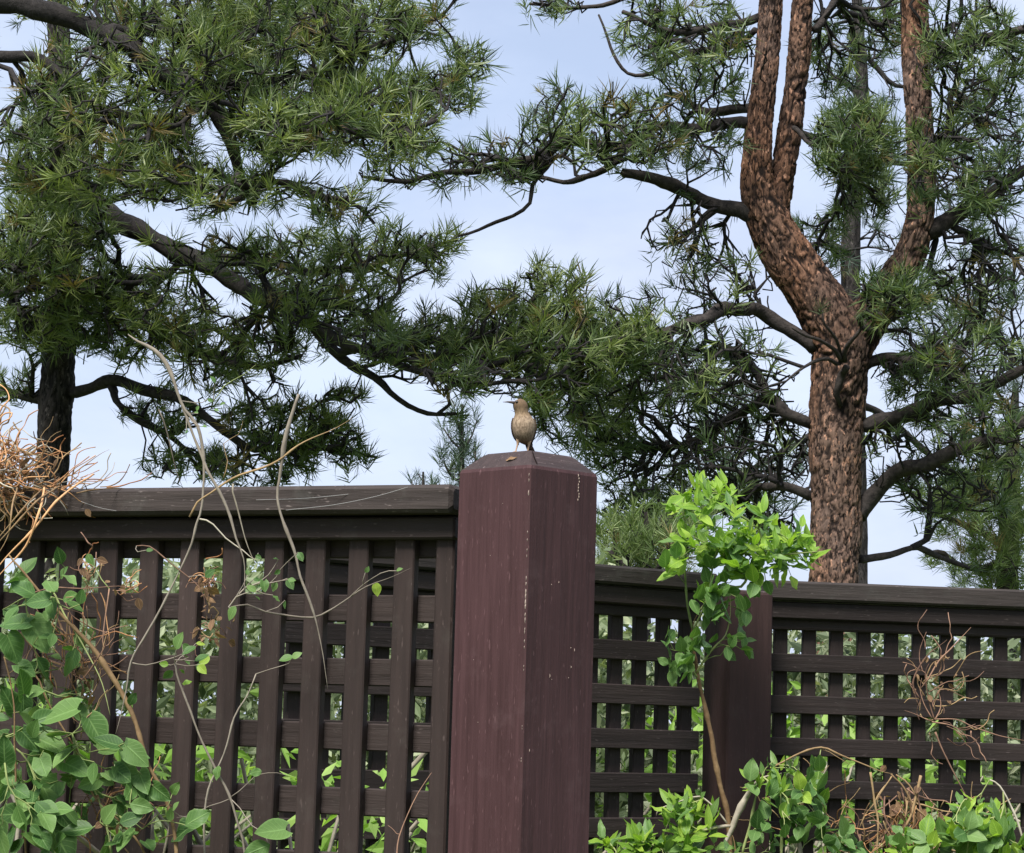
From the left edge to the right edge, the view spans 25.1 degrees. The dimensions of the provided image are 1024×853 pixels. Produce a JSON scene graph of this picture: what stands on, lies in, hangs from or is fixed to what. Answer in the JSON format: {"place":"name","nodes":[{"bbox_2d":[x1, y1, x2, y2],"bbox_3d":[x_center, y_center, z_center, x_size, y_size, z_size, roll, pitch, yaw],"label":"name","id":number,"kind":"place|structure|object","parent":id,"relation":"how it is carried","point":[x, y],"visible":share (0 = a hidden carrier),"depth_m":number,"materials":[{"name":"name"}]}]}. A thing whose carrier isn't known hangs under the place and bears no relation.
{"place":"outdoors","nodes":[
{"label":"outdoors","id":0,"kind":"place"},
{"bbox_2d":[0,741,1019,852],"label":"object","id":1,"kind":"object","parent":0,"point":[199,841],"visible":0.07,"depth_m":3.94,"materials":[{"name":"green plant"}]},
{"bbox_2d":[0,0,1023,735],"label":"sky","id":2,"kind":"structure","parent":0,"point":[603,219],"materials":[{"name":"blue"}]},
{"bbox_2d":[80,744,987,851],"bbox_3d":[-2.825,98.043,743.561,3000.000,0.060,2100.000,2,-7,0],"label":"ground","id":3,"kind":"structure","parent":0,"point":[156,827],"depth_m":95.74,"materials":[{"name":"soil"}]},
{"bbox_2d":[2,678,428,852],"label":"undergrowth","id":4,"kind":"object","parent":3,"relation":"on","point":[371,826],"visible":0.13,"depth_m":4.17,"materials":[{"name":"green plant"}]},
{"bbox_2d":[0,0,512,248],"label":"overhanging pine","id":5,"kind":"object","parent":3,"relation":"on","point":[341,90],"visible":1,"depth_m":11.06,"materials":[{"name":"green plant"}]},
{"bbox_2d":[0,542,631,852],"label":"undergrowth","id":6,"kind":"object","parent":3,"relation":"on","point":[168,634],"visible":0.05,"depth_m":5.42,"materials":[{"name":"green plant"}]},
{"bbox_2d":[0,0,661,702],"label":"shaded pine","id":7,"kind":"object","parent":3,"relation":"on","point":[532,336],"visible":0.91,"depth_m":12.74,"materials":[{"name":"green plant"}]},
{"bbox_2d":[399,465,440,484],"bbox_3d":[-0.981,2.554,23.909,0.530,4.331,0.328,-1,-8,17],"label":"young pine","id":8,"kind":"object","parent":3,"relation":"on","point":[423,479],"visible":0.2,"depth_m":24.13,"materials":[{"name":"green plant"}]},
{"bbox_2d":[425,394,486,485],"bbox_3d":[-0.455,1.892,18.931,0.790,4.393,0.700,-1,-8,16],"label":"young pine","id":9,"kind":"object","parent":3,"relation":"on","point":[463,448],"visible":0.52,"depth_m":19.12,"materials":[{"name":"green plant"}]},
{"bbox_2d":[277,559,717,852],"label":"lattice fence","id":10,"kind":"object","parent":3,"relation":"on","point":[640,596],"visible":0.34,"depth_m":4.89,"materials":[{"name":"brown wood"}]},
{"bbox_2d":[588,747,891,852],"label":"climbing vine","id":11,"kind":"object","parent":10,"relation":"attached to","point":[688,832],"visible":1,"depth_m":4.71,"materials":[{"name":"green plant"}]},
{"bbox_2d":[657,468,830,852],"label":"climbing vine","id":12,"kind":"object","parent":10,"relation":"attached to","point":[775,542],"visible":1,"depth_m":4.79,"materials":[{"name":"green plant"}]},
{"bbox_2d":[448,451,596,852],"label":"fence post","id":13,"kind":"object","parent":3,"relation":"on","point":[522,699],"visible":1,"depth_m":3.31,"materials":[{"name":"brown wood"}]},
{"bbox_2d":[0,484,458,852],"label":"lattice fence","id":14,"kind":"object","parent":13,"relation":"attached to","point":[408,527],"visible":0.71,"depth_m":3.53,"materials":[{"name":"brown wood"}]},
{"bbox_2d":[0,384,151,573],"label":"dry vine","id":15,"kind":"object","parent":14,"relation":"on","point":[11,476],"visible":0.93,"depth_m":3.64,"materials":[{"name":"brown plant"}]},
{"bbox_2d":[0,547,193,852],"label":"climbing vine","id":16,"kind":"object","parent":14,"relation":"attached to","point":[58,827],"visible":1,"depth_m":3.39,"materials":[{"name":"green plant"}]},
{"bbox_2d":[7,532,234,852],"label":"dry vine","id":17,"kind":"object","parent":14,"relation":"attached to","point":[207,590],"visible":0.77,"depth_m":3.46,"materials":[{"name":"brown plant"}]},
{"bbox_2d":[81,487,406,510],"bbox_3d":[-0.419,0.113,3.507,0.555,0.040,0.094,-2,-8,24],"label":"spider thread","id":18,"kind":"object","parent":14,"relation":"attached to","point":[298,498],"visible":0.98,"depth_m":3.44,"materials":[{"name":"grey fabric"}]},
{"bbox_2d":[116,334,430,852],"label":"bare vine","id":19,"kind":"object","parent":14,"relation":"attached to","point":[274,828],"visible":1,"depth_m":3.41,"materials":[{"name":"brown plant"}]},
{"bbox_2d":[505,399,536,451],"bbox_3d":[0.011,-0.001,3.403,0.051,0.081,0.035,2,-7,0],"label":"bird","id":20,"kind":"object","parent":13,"relation":"on","point":[523,426],"visible":0.94,"depth_m":3.39},
{"bbox_2d":[155,614,1019,852],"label":"undergrowth","id":21,"kind":"object","parent":3,"relation":"on","point":[849,681],"visible":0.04,"depth_m":6.82,"materials":[{"name":"green plant"}]},
{"bbox_2d":[596,482,724,763],"bbox_3d":[0.528,1.508,8.983,0.637,2.651,0.937,2,-7,0],"label":"pine","id":22,"kind":"object","parent":3,"relation":"on","point":[640,545],"visible":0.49,"depth_m":8.89,"materials":[{"name":"green plant"}]},
{"bbox_2d":[358,0,1023,846],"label":"ponderosa pine","id":23,"kind":"object","parent":3,"relation":"on","point":[838,336],"visible":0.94,"depth_m":13.01,"materials":[{"name":"green plant"}]},
{"bbox_2d":[701,590,772,852],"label":"fence post","id":24,"kind":"object","parent":3,"relation":"on","point":[737,694],"visible":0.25,"depth_m":5.05,"materials":[{"name":"brown wood"}]},
{"bbox_2d":[596,677,1019,852],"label":"undergrowth","id":25,"kind":"object","parent":3,"relation":"on","point":[878,762],"visible":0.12,"depth_m":5.78,"materials":[{"name":"green plant"}]},
{"bbox_2d":[655,0,1023,583],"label":"slender pine","id":26,"kind":"object","parent":3,"relation":"on","point":[848,282],"visible":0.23,"depth_m":18.78,"materials":[{"name":"green plant"}]},
{"bbox_2d":[761,580,1023,852],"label":"lattice fence","id":27,"kind":"object","parent":3,"relation":"on","point":[836,611],"visible":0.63,"depth_m":5.21,"materials":[{"name":"brown wood"}]},
{"bbox_2d":[706,758,1010,852],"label":"dry vine","id":28,"kind":"object","parent":27,"relation":"attached to","point":[895,814],"visible":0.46,"depth_m":4.91,"materials":[{"name":"brown plant"}]},
{"bbox_2d":[903,610,1023,798],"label":"dry vine","id":29,"kind":"object","parent":27,"relation":"attached to","point":[925,681],"visible":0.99,"depth_m":5.12,"materials":[{"name":"brown plant"}]},
{"bbox_2d":[885,779,1023,852],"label":"shrub","id":30,"kind":"object","parent":3,"relation":"on","point":[958,831],"visible":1,"depth_m":4.75,"materials":[{"name":"green plant"}]},
{"bbox_2d":[894,384,1023,813],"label":"bushy pine","id":31,"kind":"object","parent":3,"relation":"on","point":[1002,569],"visible":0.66,"depth_m":19.55,"materials":[{"name":"green plant"}]}
]}

